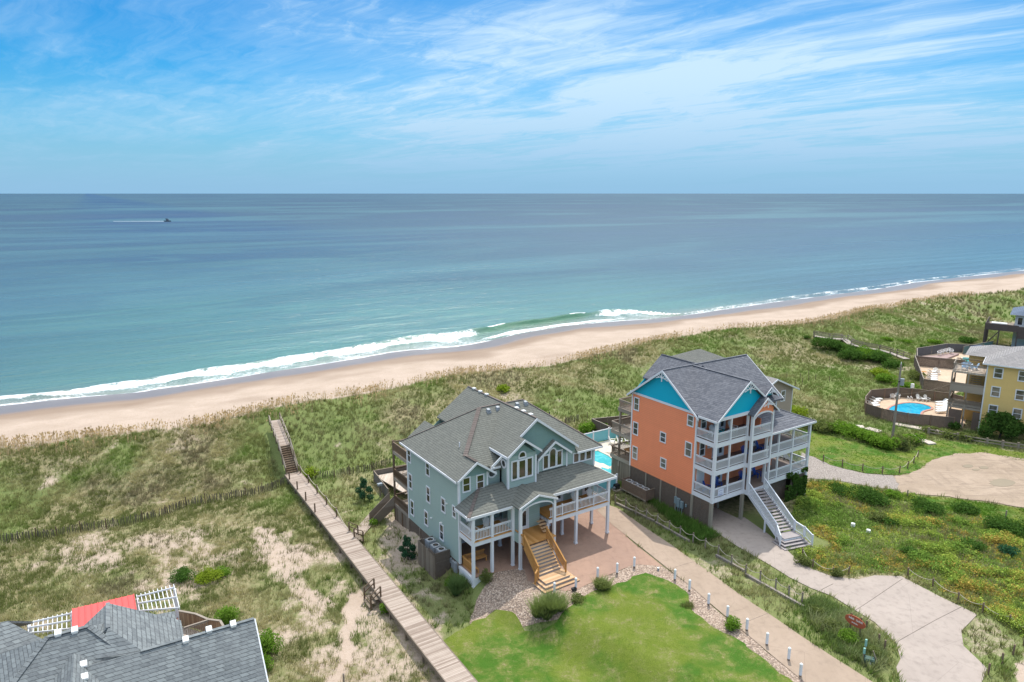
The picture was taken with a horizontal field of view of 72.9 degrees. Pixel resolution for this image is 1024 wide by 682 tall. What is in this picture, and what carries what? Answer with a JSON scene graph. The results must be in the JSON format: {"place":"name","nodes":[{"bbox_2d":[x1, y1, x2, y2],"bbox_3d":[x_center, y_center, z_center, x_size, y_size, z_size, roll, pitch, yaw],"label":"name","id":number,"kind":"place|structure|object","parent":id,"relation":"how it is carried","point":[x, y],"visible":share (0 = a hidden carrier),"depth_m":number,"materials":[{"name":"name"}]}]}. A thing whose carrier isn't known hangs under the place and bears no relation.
{"place":"outdoors","nodes":[
{"label":"outdoors","id":0,"kind":"place"},
{"bbox_2d":[355,515,370,534],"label":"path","id":1,"kind":"structure","parent":0,"point":[363,526],"depth_m":73.28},
{"bbox_2d":[0,193,1023,405],"bbox_3d":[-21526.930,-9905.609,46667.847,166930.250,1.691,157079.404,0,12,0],"label":"sea","id":2,"kind":"structure","parent":0,"point":[95,300],"depth_m":371.40,"materials":[{"name":"liquid"}]},
{"bbox_2d":[0,270,1023,681],"bbox_3d":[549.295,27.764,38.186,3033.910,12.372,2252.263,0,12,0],"label":"ground","id":3,"kind":"structure","parent":0,"point":[180,404],"depth_m":88.15,"materials":[{"name":"sand"}]},
{"bbox_2d":[0,584,268,681],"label":"beach house","id":4,"kind":"structure","parent":3,"relation":"on","point":[122,639],"depth_m":38.42,"materials":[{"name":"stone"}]},
{"bbox_2d":[0,477,283,542],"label":"sand fence","id":5,"kind":"object","parent":3,"relation":"on","point":[163,511],"visible":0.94,"depth_m":75.59,"materials":[{"name":"wood"}]},
{"bbox_2d":[167,565,198,583],"bbox_3d":[-29.967,21.437,63.406,2.915,1.331,2.519,0,12,0],"label":"shrub","id":6,"kind":"object","parent":3,"relation":"on","point":[180,575],"visible":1,"depth_m":63.09,"materials":[{"name":"green plant"}]},
{"bbox_2d":[192,565,224,584],"bbox_3d":[-27.922,21.504,63.448,2.700,1.215,2.896,-11,16,-43],"label":"shrub","id":7,"kind":"object","parent":3,"relation":"on","point":[205,576],"visible":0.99,"depth_m":63.09,"materials":[{"name":"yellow plant"}]},
{"bbox_2d":[0,405,432,681],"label":"dune grass","id":8,"kind":"structure","parent":3,"relation":"on","point":[61,517],"depth_m":72.89,"materials":[{"name":"plant"}]},
{"bbox_2d":[214,604,241,624],"bbox_3d":[-23.277,22.375,56.787,2.252,2.168,1.943,0,12,0],"label":"shrub","id":9,"kind":"object","parent":3,"relation":"on","point":[229,612],"visible":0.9,"depth_m":56.39,"materials":[{"name":"green plant"}]},
{"bbox_2d":[259,627,284,655],"bbox_3d":[-18.542,23.155,53.071,2.272,2.186,2.451,0,12,0],"label":"shrub","id":10,"kind":"object","parent":3,"relation":"on","point":[267,640],"visible":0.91,"depth_m":52.89,"materials":[{"name":"green plant"}]},
{"bbox_2d":[303,466,318,478],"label":"shrub","id":11,"kind":"object","parent":3,"relation":"on","point":[310,472],"visible":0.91,"depth_m":85.78,"materials":[{"name":"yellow plant"}]},
{"bbox_2d":[314,458,390,478],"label":"sand fence","id":12,"kind":"object","parent":3,"relation":"on","point":[384,463],"visible":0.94,"depth_m":86.92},
{"bbox_2d":[355,476,373,500],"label":"cedar tree","id":13,"kind":"object","parent":3,"relation":"on","point":[363,485],"visible":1,"depth_m":79.25,"materials":[{"name":"green plant"}]},
{"bbox_2d":[268,412,477,681],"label":"boardwalk","id":14,"kind":"structure","parent":3,"relation":"on","point":[444,662],"depth_m":62.15,"materials":[{"name":"brown wood"}]},
{"bbox_2d":[373,464,406,495],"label":"deck fence","id":15,"kind":"object","parent":3,"relation":"on","point":[384,487],"visible":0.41,"depth_m":84.80,"materials":[{"name":"brown wood"}]},
{"bbox_2d":[378,470,407,494],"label":"deck floor","id":16,"kind":"structure","parent":3,"relation":"on","point":[387,478],"depth_m":83.43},
{"bbox_2d":[397,535,415,559],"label":"cedar tree","id":17,"kind":"object","parent":3,"relation":"on","point":[407,552],"visible":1,"depth_m":66.63,"materials":[{"name":"green plant"}]},
{"bbox_2d":[418,536,449,579],"bbox_3d":[-7.336,20.506,64.991,1.630,3.400,3.550,-8,14,-32],"label":"screen enclosure","id":18,"kind":"object","parent":3,"relation":"on","point":[433,563],"visible":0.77,"depth_m":63.70,"materials":[{"name":"wood"}]},
{"bbox_2d":[443,569,470,595],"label":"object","id":19,"kind":"object","parent":3,"relation":"on","point":[455,584],"visible":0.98,"depth_m":60.98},
{"bbox_2d":[479,568,493,584],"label":"shrub","id":20,"kind":"object","parent":3,"relation":"on","point":[485,574],"visible":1,"depth_m":60.45,"materials":[{"name":"green plant"}]},
{"bbox_2d":[0,293,981,457],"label":"sea oats","id":21,"kind":"object","parent":3,"relation":"on","point":[288,401],"visible":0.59,"depth_m":106.03,"materials":[{"name":"green plant"}]},
{"bbox_2d":[0,291,976,458],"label":"sea oat heads","id":22,"kind":"object","parent":21,"relation":"attached to","point":[430,374],"visible":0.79,"depth_m":107.00,"materials":[{"name":"plant"}]},
{"bbox_2d":[369,386,616,593],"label":"beach house","id":23,"kind":"structure","parent":3,"relation":"on","point":[474,457],"depth_m":64.83,"materials":[{"name":"green"}]},
{"bbox_2d":[462,476,470,492],"bbox_3d":[-4.034,12.735,61.422,0.840,1.431,0.072,-8,14,-32],"label":"window","id":24,"kind":"structure","parent":23,"relation":"in","point":[466,482],"depth_m":61.44,"materials":[{"name":"white paint"}]},
{"bbox_2d":[476,473,484,488],"bbox_3d":[-2.844,12.623,62.189,0.840,1.431,0.072,-8,14,-32],"label":"window","id":25,"kind":"structure","parent":23,"relation":"in","point":[480,483],"depth_m":62.18,"materials":[{"name":"white paint"}]},
{"bbox_2d":[511,460,517,481],"bbox_3d":[0.247,11.785,63.029,0.760,1.923,0.072,-8,14,-32],"label":"window","id":26,"kind":"structure","parent":23,"relation":"in","point":[514,464],"depth_m":63.02,"materials":[{"name":"white paint"}]},
{"bbox_2d":[518,458,526,479],"bbox_3d":[0.945,11.704,63.480,0.920,1.893,0.072,-8,14,-32],"label":"window","id":27,"kind":"structure","parent":23,"relation":"in","point":[522,473],"depth_m":63.49,"materials":[{"name":"white paint"}]},
{"bbox_2d":[522,507,528,529],"bbox_3d":[1.104,16.414,64.113,1.090,2.170,0.067,-8,14,-32],"label":"door","id":28,"kind":"structure","parent":23,"relation":"in","point":[525,516],"depth_m":64.22,"materials":[{"name":"white paint"}]},
{"bbox_2d":[526,456,532,477],"bbox_3d":[1.631,11.597,63.909,0.760,1.923,0.072,-8,14,-32],"label":"window","id":29,"kind":"structure","parent":23,"relation":"in","point":[529,462],"depth_m":63.91,"materials":[{"name":"white paint"}]},
{"bbox_2d":[549,447,556,468],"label":"window","id":30,"kind":"structure","parent":23,"relation":"in","point":[552,452],"depth_m":66.19,"materials":[{"name":"white paint"}]},
{"bbox_2d":[556,449,562,466],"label":"window","id":31,"kind":"structure","parent":23,"relation":"in","point":[559,455],"depth_m":66.66,"materials":[{"name":"white paint"}]},
{"bbox_2d":[1,484,1023,681],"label":"dune grass","id":32,"kind":"structure","parent":3,"relation":"on","point":[472,602],"depth_m":60.93,"materials":[{"name":"plant"}]},
{"bbox_2d":[460,508,661,590],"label":"parking pad","id":33,"kind":"object","parent":3,"relation":"on","point":[591,551],"visible":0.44,"depth_m":65.03,"materials":[{"name":"concrete"}]},
{"bbox_2d":[462,549,486,572],"bbox_3d":[-2.998,19.916,62.536,2.355,0.978,2.105,-8,14,-32],"label":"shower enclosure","id":34,"kind":"object","parent":33,"relation":"on","point":[467,558],"visible":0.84,"depth_m":62.88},
{"bbox_2d":[594,473,617,492],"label":"vinyl fence","id":35,"kind":"object","parent":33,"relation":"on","point":[603,485],"visible":0.27,"depth_m":78.13,"materials":[{"name":"white paint"}]},
{"bbox_2d":[577,420,596,433],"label":"shrub","id":36,"kind":"object","parent":3,"relation":"on","point":[590,427],"visible":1,"depth_m":97.28,"materials":[{"name":"green plant"}]},
{"bbox_2d":[585,425,624,441],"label":"vinyl fence","id":37,"kind":"object","parent":3,"relation":"on","point":[601,435],"visible":0.56,"depth_m":93.93,"materials":[{"name":"white paint"}]},
{"bbox_2d":[592,415,629,439],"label":"deck fence","id":38,"kind":"object","parent":3,"relation":"on","point":[599,425],"visible":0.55,"depth_m":98.49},
{"bbox_2d":[470,564,803,681],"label":"stone bed","id":39,"kind":"object","parent":3,"relation":"on","point":[503,590],"visible":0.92,"depth_m":58.50,"materials":[{"name":"gravel"}]},
{"bbox_2d":[525,591,565,619],"bbox_3d":[2.641,21.479,56.079,3.635,1.529,3.878,0,12,0],"label":"grass clump","id":40,"kind":"object","parent":39,"relation":"on","point":[536,611],"visible":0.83,"depth_m":55.72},
{"bbox_2d":[535,583,578,613],"bbox_3d":[3.388,21.151,56.050,3.440,1.650,3.639,6,13,26],"label":"grass clump","id":41,"kind":"object","parent":39,"relation":"on","point":[558,602],"visible":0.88,"depth_m":56.05,"materials":[{"name":"plant"}]},
{"bbox_2d":[570,592,586,603],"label":"shrub","id":42,"kind":"object","parent":39,"relation":"on","point":[579,598],"visible":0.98,"depth_m":57.19,"materials":[{"name":"green plant"}]},
{"bbox_2d":[591,573,614,590],"bbox_3d":[7.722,20.665,58.910,2.512,1.050,2.490,0,12,0],"label":"grass clump","id":43,"kind":"object","parent":39,"relation":"on","point":[609,583],"visible":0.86,"depth_m":58.94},
{"bbox_2d":[723,614,742,630],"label":"shrub","id":44,"kind":"object","parent":39,"relation":"on","point":[730,624],"visible":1,"depth_m":53.32,"materials":[{"name":"green plant"}]},
{"bbox_2d":[621,476,654,502],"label":"screen enclosure","id":45,"kind":"object","parent":3,"relation":"on","point":[634,490],"visible":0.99,"depth_m":76.11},
{"bbox_2d":[276,300,1023,681],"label":"dune grass","id":46,"kind":"structure","parent":3,"relation":"on","point":[838,384],"depth_m":101.41,"materials":[{"name":"plant"}]},
{"bbox_2d":[648,497,721,543],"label":"weeds","id":47,"kind":"object","parent":3,"relation":"on","point":[698,529],"visible":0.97,"depth_m":70.10,"materials":[{"name":"green plant"}]},
{"bbox_2d":[672,349,724,362],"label":"beach house","id":48,"kind":"structure","parent":3,"relation":"on","point":[698,355],"depth_m":106.66,"materials":[{"name":"grey"}]},
{"bbox_2d":[610,354,816,550],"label":"beach house","id":49,"kind":"structure","parent":3,"relation":"on","point":[677,454],"depth_m":72.26,"materials":[{"name":"orange"}]},
{"bbox_2d":[684,441,691,457],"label":"window","id":50,"kind":"structure","parent":49,"relation":"in","point":[688,445],"depth_m":70.83,"materials":[{"name":"white paint"}]},
{"bbox_2d":[780,457,807,501],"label":"creeper","id":51,"kind":"object","parent":49,"relation":"attached to","point":[800,485],"visible":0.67,"depth_m":76.14,"materials":[{"name":"green plant"}]},
{"bbox_2d":[745,573,804,607],"bbox_3d":[22.165,21.091,58.745,0.220,0.228,5.801,-8,14,-32],"label":"landscape timber","id":52,"kind":"object","parent":3,"relation":"on","point":[749,576],"visible":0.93,"depth_m":58.76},
{"bbox_2d":[766,376,799,432],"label":"beach house","id":53,"kind":"structure","parent":3,"relation":"on","point":[784,389],"depth_m":95.85,"materials":[{"name":"beige"}]},
{"bbox_2d":[791,405,808,416],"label":"shrub","id":54,"kind":"object","parent":3,"relation":"on","point":[797,410],"visible":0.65,"depth_m":103.50,"materials":[{"name":"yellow plant"}]},
{"bbox_2d":[793,553,811,566],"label":"shrub","id":55,"kind":"object","parent":3,"relation":"on","point":[804,560],"visible":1,"depth_m":62.81,"materials":[{"name":"green plant"}]},
{"bbox_2d":[812,418,838,432],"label":"shrub","id":56,"kind":"object","parent":3,"relation":"on","point":[820,425],"visible":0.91,"depth_m":97.60,"materials":[{"name":"green plant"}]},
{"bbox_2d":[810,336,844,349],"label":"shrub","id":57,"kind":"object","parent":3,"relation":"on","point":[821,342],"visible":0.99,"depth_m":144.24,"materials":[{"name":"green plant"}]},
{"bbox_2d":[821,616,842,631],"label":"shrub","id":58,"kind":"object","parent":3,"relation":"on","point":[832,625],"visible":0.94,"depth_m":53.45,"materials":[{"name":"green plant"}]},
{"bbox_2d":[826,481,852,496],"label":"shrub","id":59,"kind":"object","parent":3,"relation":"on","point":[838,488],"visible":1,"depth_m":77.77,"materials":[{"name":"green plant"}]},
{"bbox_2d":[826,419,857,433],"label":"shrub","id":60,"kind":"object","parent":3,"relation":"on","point":[838,428],"visible":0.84,"depth_m":96.87,"materials":[{"name":"green plant"}]},
{"bbox_2d":[796,594,892,673],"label":"weeds","id":61,"kind":"object","parent":3,"relation":"on","point":[843,623],"visible":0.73,"depth_m":52.69,"materials":[{"name":"green plant"}]},
{"bbox_2d":[837,627,860,644],"bbox_3d":[25.164,22.229,51.954,1.432,1.149,1.528,-11,16,-43],"label":"shrub","id":62,"kind":"object","parent":3,"relation":"on","point":[847,633],"visible":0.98,"depth_m":51.90,"materials":[{"name":"green plant"}]},
{"bbox_2d":[836,346,868,360],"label":"shrub","id":63,"kind":"object","parent":3,"relation":"on","point":[848,352],"visible":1,"depth_m":139.18,"materials":[{"name":"green plant"}]},
{"bbox_2d":[845,613,865,633],"bbox_3d":[26.110,21.763,52.774,0.217,1.925,1.600,-8,15,-34],"label":"oval sign","id":64,"kind":"object","parent":3,"relation":"on","point":[853,620],"visible":0.97,"depth_m":52.60,"materials":[{"name":"orange paint"}]},
{"bbox_2d":[842,425,877,440],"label":"shrub","id":65,"kind":"object","parent":3,"relation":"on","point":[854,431],"visible":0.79,"depth_m":95.13,"materials":[{"name":"green plant"}]},
{"bbox_2d":[813,331,910,358],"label":"dune walkway","id":66,"kind":"structure","parent":3,"relation":"on","point":[846,340],"depth_m":146.27,"materials":[{"name":"wood"}]},
{"bbox_2d":[850,484,884,503],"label":"shrub","id":67,"kind":"object","parent":3,"relation":"on","point":[863,493],"visible":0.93,"depth_m":76.05,"materials":[{"name":"green plant"}]},
{"bbox_2d":[857,430,889,445],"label":"shrub","id":68,"kind":"object","parent":3,"relation":"on","point":[870,437],"visible":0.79,"depth_m":92.79,"materials":[{"name":"green plant"}]},
{"bbox_2d":[868,511,889,520],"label":"shrub","id":69,"kind":"object","parent":3,"relation":"on","point":[879,516],"visible":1,"depth_m":71.33,"materials":[{"name":"green plant"}]},
{"bbox_2d":[866,490,893,506],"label":"shrub","id":70,"kind":"object","parent":3,"relation":"on","point":[878,501],"visible":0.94,"depth_m":74.72,"materials":[{"name":"green plant"}]},
{"bbox_2d":[869,366,890,375],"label":"shrub","id":71,"kind":"object","parent":3,"relation":"on","point":[875,371],"visible":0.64,"depth_m":127.07,"materials":[{"name":"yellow plant"}]},
{"bbox_2d":[866,348,895,362],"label":"shrub","id":72,"kind":"object","parent":3,"relation":"on","point":[879,356],"visible":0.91,"depth_m":137.54,"materials":[{"name":"green plant"}]},
{"bbox_2d":[873,372,897,382],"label":"shrub","id":73,"kind":"object","parent":3,"relation":"on","point":[884,377],"visible":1,"depth_m":122.72,"materials":[{"name":"green plant"}]},
{"bbox_2d":[881,357,904,369],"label":"shrub","id":74,"kind":"object","parent":3,"relation":"on","point":[891,363],"visible":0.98,"depth_m":133.38,"materials":[{"name":"green plant"}]},
{"bbox_2d":[891,362,904,438],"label":"utility pole","id":75,"kind":"object","parent":3,"relation":"on","point":[901,381],"visible":0.91,"depth_m":93.78,"materials":[{"name":"brown wood"}]},
{"bbox_2d":[890,433,915,451],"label":"shrub","id":76,"kind":"object","parent":3,"relation":"on","point":[905,443],"visible":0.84,"depth_m":91.37,"materials":[{"name":"green plant"}]},
{"bbox_2d":[790,481,1023,637],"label":"ground cover","id":77,"kind":"object","parent":3,"relation":"on","point":[978,586],"visible":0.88,"depth_m":65.18,"materials":[{"name":"green plant"}]},
{"bbox_2d":[864,387,963,428],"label":"pool fence","id":78,"kind":"object","parent":3,"relation":"on","point":[888,414],"visible":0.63,"depth_m":104.10,"materials":[{"name":"wood"}]},
{"bbox_2d":[902,433,925,444],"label":"shrub","id":79,"kind":"object","parent":3,"relation":"on","point":[916,436],"visible":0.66,"depth_m":92.97,"materials":[{"name":"green plant"}]},
{"bbox_2d":[868,397,965,427],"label":"pool deck","id":80,"kind":"structure","parent":3,"relation":"on","point":[885,403],"depth_m":110.93,"materials":[{"name":"concrete"}]},
{"bbox_2d":[887,402,932,416],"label":"swimming pool","id":81,"kind":"structure","parent":80,"relation":"in","point":[914,408],"depth_m":108.77,"materials":[{"name":"blue liquid"}]},
{"bbox_2d":[910,495,947,514],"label":"shrub","id":82,"kind":"object","parent":3,"relation":"on","point":[929,506],"visible":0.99,"depth_m":73.29,"materials":[{"name":"green plant"}]},
{"bbox_2d":[939,428,958,438],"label":"shrub","id":83,"kind":"object","parent":3,"relation":"on","point":[945,432],"visible":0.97,"depth_m":95.67,"materials":[{"name":"green plant"}]},
{"bbox_2d":[916,343,983,355],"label":"pool fence","id":84,"kind":"object","parent":3,"relation":"on","point":[927,350],"visible":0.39,"depth_m":145.13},
{"bbox_2d":[894,452,1023,506],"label":"dirt lot","id":85,"kind":"structure","parent":3,"relation":"on","point":[950,475],"depth_m":81.92,"materials":[{"name":"sand"}]},
{"bbox_2d":[962,464,1015,486],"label":"puddles","id":86,"kind":"object","parent":85,"relation":"on","point":[1002,482],"visible":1,"depth_m":81.04,"materials":[{"name":"brown liquid"}]},
{"bbox_2d":[949,501,980,515],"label":"shrub","id":87,"kind":"object","parent":3,"relation":"on","point":[964,507],"visible":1,"depth_m":73.02,"materials":[{"name":"green plant"}]},
{"bbox_2d":[955,431,979,440],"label":"shrub","id":88,"kind":"object","parent":3,"relation":"on","point":[961,435],"visible":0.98,"depth_m":94.37,"materials":[{"name":"green plant"}]},
{"bbox_2d":[912,287,1023,325],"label":"dune grass","id":89,"kind":"structure","parent":3,"relation":"on","point":[994,298],"depth_m":195.19,"materials":[{"name":"plant"}]},
{"bbox_2d":[960,537,989,550],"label":"shrub","id":90,"kind":"object","parent":3,"relation":"on","point":[980,545],"visible":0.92,"depth_m":65.45,"materials":[{"name":"green plant"}]},
{"bbox_2d":[927,427,1023,449],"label":"rail fence","id":91,"kind":"object","parent":3,"relation":"on","point":[1018,444],"visible":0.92,"depth_m":92.84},
{"bbox_2d":[946,345,1023,438],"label":"beach house","id":92,"kind":"structure","parent":3,"relation":"on","point":[995,381],"depth_m":97.14,"materials":[{"name":"yellow"}]},
{"bbox_2d":[990,386,1000,397],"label":"window","id":93,"kind":"structure","parent":92,"relation":"in","point":[995,391],"depth_m":96.12,"materials":[{"name":"white paint"}]},
{"bbox_2d":[993,367,1003,378],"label":"window","id":94,"kind":"structure","parent":92,"relation":"in","point":[998,372],"depth_m":95.56,"materials":[{"name":"white paint"}]},
{"bbox_2d":[982,514,1015,534],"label":"shrub","id":95,"kind":"object","parent":3,"relation":"on","point":[990,520],"visible":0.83,"depth_m":68.90,"materials":[{"name":"green plant"}]},
{"bbox_2d":[976,410,1023,439],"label":"broadleaf tree","id":96,"kind":"object","parent":3,"relation":"on","point":[1005,423],"visible":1,"depth_m":93.96,"materials":[{"name":"green plant"}]},
{"bbox_2d":[982,306,1023,346],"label":"beach house","id":97,"kind":"structure","parent":3,"relation":"on","point":[1016,328],"depth_m":148.55,"materials":[{"name":"brown"}]},
{"bbox_2d":[994,515,1023,535],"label":"shrub","id":98,"kind":"object","parent":3,"relation":"on","point":[1018,526],"visible":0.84,"depth_m":68.53,"materials":[{"name":"green plant"}]},
{"bbox_2d":[997,543,1020,556],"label":"shrub","id":99,"kind":"object","parent":3,"relation":"on","point":[1006,549],"visible":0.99,"depth_m":64.42,"materials":[{"name":"green plant"}]},
{"bbox_2d":[0,0,1023,193],"label":"sky","id":100,"kind":"structure","parent":0,"point":[97,96],"materials":[{"name":"blue"}]},
{"bbox_2d":[594,440,627,468],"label":"pool deck","id":101,"kind":"structure","parent":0,"point":[607,447],"depth_m":91.00,"materials":[{"name":"concrete"}]},
{"bbox_2d":[595,450,611,472],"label":"swimming pool","id":102,"kind":"structure","parent":101,"relation":"in","point":[603,457],"depth_m":87.75,"materials":[{"name":"liquid"}]},
{"bbox_2d":[443,573,792,681],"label":"lawn","id":103,"kind":"structure","parent":0,"point":[609,656],"depth_m":52.75,"materials":[{"name":"plant"}]},
{"bbox_2d":[597,506,871,681],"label":"driveway","id":104,"kind":"structure","parent":0,"point":[820,665],"depth_m":55.39,"materials":[{"name":"concrete"}]},
{"bbox_2d":[694,498,985,681],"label":"driveway","id":105,"kind":"structure","parent":0,"point":[936,651],"depth_m":56.12,"materials":[{"name":"concrete"}]},
{"bbox_2d":[801,452,898,489],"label":"gravel road","id":106,"kind":"structure","parent":0,"point":[817,468],"depth_m":82.86,"materials":[{"name":"gravel"}]},
{"bbox_2d":[801,429,1023,474],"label":"lawn","id":107,"kind":"structure","parent":0,"point":[818,440],"depth_m":89.86,"materials":[{"name":"plant"}]},
{"bbox_2d":[875,434,903,449],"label":"shrub","id":108,"kind":"object","parent":107,"relation":"on","point":[886,442],"visible":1,"depth_m":90.90,"materials":[{"name":"green plant"}]},
{"bbox_2d":[920,366,966,393],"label":"pool deck","id":109,"kind":"structure","parent":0,"point":[945,374],"depth_m":128.21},
{"bbox_2d":[913,355,965,392],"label":"pool fence","id":110,"kind":"object","parent":109,"relation":"on","point":[935,363],"visible":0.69,"depth_m":132.09,"materials":[{"name":"wood"}]},
{"bbox_2d":[914,495,1023,521],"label":"lawn","id":111,"kind":"structure","parent":0,"point":[943,500],"depth_m":74.11,"materials":[{"name":"plant"}]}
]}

